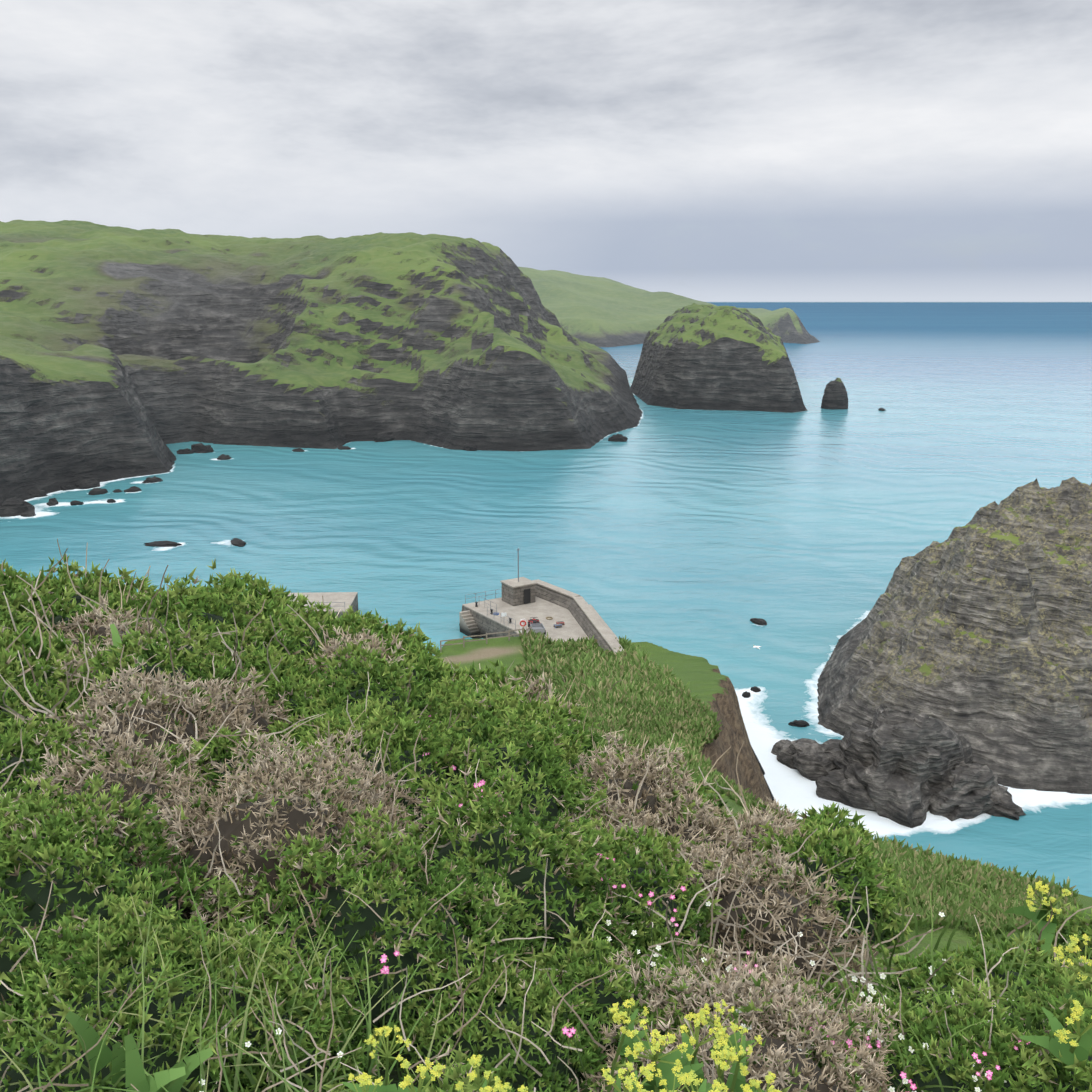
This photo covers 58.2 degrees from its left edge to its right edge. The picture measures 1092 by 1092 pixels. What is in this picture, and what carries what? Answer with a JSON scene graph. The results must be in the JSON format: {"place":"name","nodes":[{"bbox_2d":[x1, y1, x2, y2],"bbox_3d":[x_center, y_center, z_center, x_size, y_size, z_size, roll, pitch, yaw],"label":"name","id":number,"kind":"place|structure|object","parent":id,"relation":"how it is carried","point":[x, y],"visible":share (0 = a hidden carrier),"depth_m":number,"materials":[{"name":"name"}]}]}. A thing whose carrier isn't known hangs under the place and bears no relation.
{"place":"outdoors","nodes":[
{"label":"outdoors","id":0,"kind":"place"},
{"bbox_2d":[0,220,642,504],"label":"headland terrain","id":1,"kind":"structure","parent":0,"point":[125,352],"depth_m":281.44,"materials":[{"name":"grey stone"}]},
{"bbox_2d":[0,303,1091,896],"bbox_3d":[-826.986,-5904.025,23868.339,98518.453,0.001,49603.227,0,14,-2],"label":"sea","id":2,"kind":"structure","parent":0,"point":[708,535],"depth_m":173.63,"materials":[{"name":"liquid"}]},
{"bbox_2d":[0,497,34,516],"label":"shore rock","id":3,"kind":"object","parent":2,"relation":"in","point":[13,506],"visible":0.69,"depth_m":170.38,"materials":[{"name":"grey stone"}]},
{"bbox_2d":[20,511,35,516],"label":"shore rock","id":4,"kind":"object","parent":2,"relation":"in","point":[28,514],"visible":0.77,"depth_m":169.56,"materials":[{"name":"grey stone"}]},
{"bbox_2d":[29,490,47,496],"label":"shore rock","id":5,"kind":"object","parent":2,"relation":"in","point":[38,493],"visible":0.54,"depth_m":186.58,"materials":[{"name":"grey stone"}]},
{"bbox_2d":[46,498,57,505],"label":"shore rock","id":6,"kind":"object","parent":2,"relation":"in","point":[52,501],"visible":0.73,"depth_m":178.87,"materials":[{"name":"grey stone"}]},
{"bbox_2d":[60,485,76,490],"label":"shore rock","id":7,"kind":"object","parent":2,"relation":"in","point":[67,487],"visible":0.67,"depth_m":193.41,"materials":[{"name":"grey stone"}]},
{"bbox_2d":[70,500,83,505],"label":"shore rock","id":8,"kind":"object","parent":2,"relation":"in","point":[74,502],"visible":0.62,"depth_m":179.24,"materials":[{"name":"grey stone"}]},
{"bbox_2d":[74,478,99,488],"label":"shore rock","id":9,"kind":"object","parent":2,"relation":"in","point":[86,483],"visible":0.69,"depth_m":195.44,"materials":[{"name":"grey stone"}]},
{"bbox_2d":[88,488,107,494],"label":"shore rock","id":10,"kind":"object","parent":2,"relation":"in","point":[96,491],"visible":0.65,"depth_m":188.96,"materials":[{"name":"grey stone"}]},
{"bbox_2d":[107,499,115,502],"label":"shore rock","id":11,"kind":"object","parent":2,"relation":"in","point":[111,501],"visible":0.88,"depth_m":181.27,"materials":[{"name":"grey stone"}]},
{"bbox_2d":[124,486,141,491],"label":"shore rock","id":12,"kind":"object","parent":2,"relation":"in","point":[134,489],"visible":0.75,"depth_m":191.54,"materials":[{"name":"grey stone"}]},
{"bbox_2d":[142,476,162,482],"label":"shore rock","id":13,"kind":"object","parent":2,"relation":"in","point":[154,479],"visible":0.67,"depth_m":201.36,"materials":[{"name":"grey stone"}]},
{"bbox_2d":[144,540,181,546],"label":"reef rock","id":14,"kind":"object","parent":2,"relation":"in","point":[166,543],"visible":0.85,"depth_m":148.94,"materials":[{"name":"grey stone"}]},
{"bbox_2d":[177,448,193,453],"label":"shore rock","id":15,"kind":"object","parent":2,"relation":"in","point":[185,451],"visible":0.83,"depth_m":239.43,"materials":[{"name":"grey stone"}]},
{"bbox_2d":[191,443,213,452],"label":"shore rock","id":16,"kind":"object","parent":2,"relation":"in","point":[199,448],"visible":0.73,"depth_m":241.43,"materials":[{"name":"grey stone"}]},
{"bbox_2d":[217,454,231,459],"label":"shore rock","id":17,"kind":"object","parent":2,"relation":"in","point":[223,457],"visible":0.79,"depth_m":230.57,"materials":[{"name":"grey stone"}]},
{"bbox_2d":[230,538,245,546],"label":"reef rock","id":18,"kind":"object","parent":2,"relation":"in","point":[238,542],"visible":0.92,"depth_m":149.79,"materials":[{"name":"grey stone"}]},
{"bbox_2d":[292,448,303,451],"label":"reef rock","id":19,"kind":"object","parent":2,"relation":"in","point":[298,450],"visible":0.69,"depth_m":242.88,"materials":[{"name":"grey stone"}]},
{"bbox_2d":[288,592,357,617],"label":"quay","id":20,"kind":"structure","parent":2,"relation":"in","point":[342,601],"depth_m":113.52,"materials":[{"name":"concrete"}]},
{"bbox_2d":[338,446,350,449],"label":"shore rock","id":21,"kind":"object","parent":2,"relation":"in","point":[343,448],"visible":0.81,"depth_m":246.14,"materials":[{"name":"grey stone"}]},
{"bbox_2d":[373,431,394,441],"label":"reef rock","id":22,"kind":"object","parent":2,"relation":"in","point":[384,436],"visible":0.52,"depth_m":261.22,"materials":[{"name":"grey stone"}]},
{"bbox_2d":[463,443,476,450],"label":"reef rock","id":23,"kind":"object","parent":2,"relation":"in","point":[469,447],"visible":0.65,"depth_m":244.65,"materials":[{"name":"grey stone"}]},
{"bbox_2d":[459,548,623,654],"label":"harbour pier","id":24,"kind":"structure","parent":2,"relation":"in","point":[560,613],"depth_m":108.39,"materials":[{"name":"concrete"}]},
{"bbox_2d":[528,617,545,633],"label":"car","id":25,"kind":"object","parent":24,"relation":"on","point":[537,625],"visible":0.94,"depth_m":102.18,"materials":[{"name":"white metal"}]},
{"bbox_2d":[608,434,627,441],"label":"shore rock","id":26,"kind":"object","parent":2,"relation":"in","point":[618,438],"visible":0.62,"depth_m":260.49,"materials":[{"name":"grey stone"}]},
{"bbox_2d":[742,691,750,697],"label":"cove rock","id":27,"kind":"object","parent":2,"relation":"in","point":[745,694],"visible":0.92,"depth_m":92.07,"materials":[{"name":"grey stone"}]},
{"bbox_2d":[750,686,760,691],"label":"cove rock","id":28,"kind":"object","parent":2,"relation":"in","point":[755,689],"visible":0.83,"depth_m":93.43,"materials":[{"name":"grey stone"}]},
{"bbox_2d":[750,618,766,624],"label":"cove rock","id":29,"kind":"object","parent":2,"relation":"in","point":[759,621],"visible":0.83,"depth_m":113.02,"materials":[{"name":"grey stone"}]},
{"bbox_2d":[771,739,792,764],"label":"boulder","id":30,"kind":"object","parent":2,"relation":"in","point":[781,750],"visible":0.48,"depth_m":79.24,"materials":[{"name":"grey stone"}]},
{"bbox_2d":[788,720,809,726],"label":"cove rock","id":31,"kind":"object","parent":2,"relation":"in","point":[799,723],"visible":0.94,"depth_m":85.75,"materials":[{"name":"grey stone"}]},
{"bbox_2d":[786,738,840,780],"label":"boulder","id":32,"kind":"object","parent":2,"relation":"in","point":[812,760],"visible":0.5,"depth_m":76.88,"materials":[{"name":"grey stone"}]},
{"bbox_2d":[821,378,847,409],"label":"sea stack","id":33,"kind":"object","parent":2,"relation":"in","point":[835,396],"visible":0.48,"depth_m":337.88,"materials":[{"name":"grey stone"}]},
{"bbox_2d":[815,769,876,811],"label":"boulder","id":34,"kind":"object","parent":2,"relation":"in","point":[837,786],"visible":0.42,"depth_m":72.75,"materials":[{"name":"grey stone"}]},
{"bbox_2d":[986,792,1025,819],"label":"boulder","id":35,"kind":"object","parent":2,"relation":"in","point":[1005,806],"visible":0.38,"depth_m":70.86,"materials":[{"name":"grey stone"}]},
{"bbox_2d":[0,0,1091,302],"label":"sky","id":36,"kind":"structure","parent":0,"point":[709,151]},
{"bbox_2d":[190,637,1091,1091],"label":"terrain","id":37,"kind":"structure","parent":0,"point":[712,687],"depth_m":47.13,"materials":[{"name":"green plant"}]},
{"bbox_2d":[440,626,531,652],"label":"wooden fence","id":38,"kind":"object","parent":37,"relation":"on","point":[486,634],"visible":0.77,"depth_m":91.51,"materials":[{"name":"grey wood"}]},
{"bbox_2d":[0,539,1091,1091],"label":"gorse bushes","id":39,"kind":"object","parent":37,"relation":"on","point":[534,765],"visible":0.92,"depth_m":3.93,"materials":[{"name":"green plant"}]},
{"bbox_2d":[0,548,1091,1091],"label":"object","id":40,"kind":"object","parent":37,"relation":"on","point":[632,692],"visible":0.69,"depth_m":4.47,"materials":[{"name":"green plant"}]},
{"bbox_2d":[518,267,819,346],"bbox_3d":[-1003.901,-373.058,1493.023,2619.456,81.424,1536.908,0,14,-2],"label":"headland terrain","id":41,"kind":"structure","parent":0,"point":[601,312],"depth_m":967.05,"materials":[{"name":"green plant"}]},
{"bbox_2d":[630,303,807,412],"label":"island terrain","id":42,"kind":"structure","parent":0,"point":[693,356],"depth_m":338.95,"materials":[{"name":"grey stone"}]},
{"bbox_2d":[817,477,1091,793],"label":"cliff","id":43,"kind":"structure","parent":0,"point":[975,632],"depth_m":82.09,"materials":[{"name":"grey stone"}]},
{"bbox_2d":[833,704,963,827],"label":"boulder","id":44,"kind":"object","parent":43,"relation":"on","point":[898,766],"visible":0.73,"depth_m":71.86,"materials":[{"name":"grey stone"}]},
{"bbox_2d":[919,714,972,769],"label":"boulder","id":45,"kind":"object","parent":43,"relation":"on","point":[968,756],"visible":0.02,"depth_m":75.45,"materials":[{"name":"grey stone"}]},
{"bbox_2d":[929,763,1011,820],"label":"boulder","id":46,"kind":"object","parent":43,"relation":"on","point":[965,792],"visible":0.77,"depth_m":71.00,"materials":[{"name":"grey stone"}]}
]}

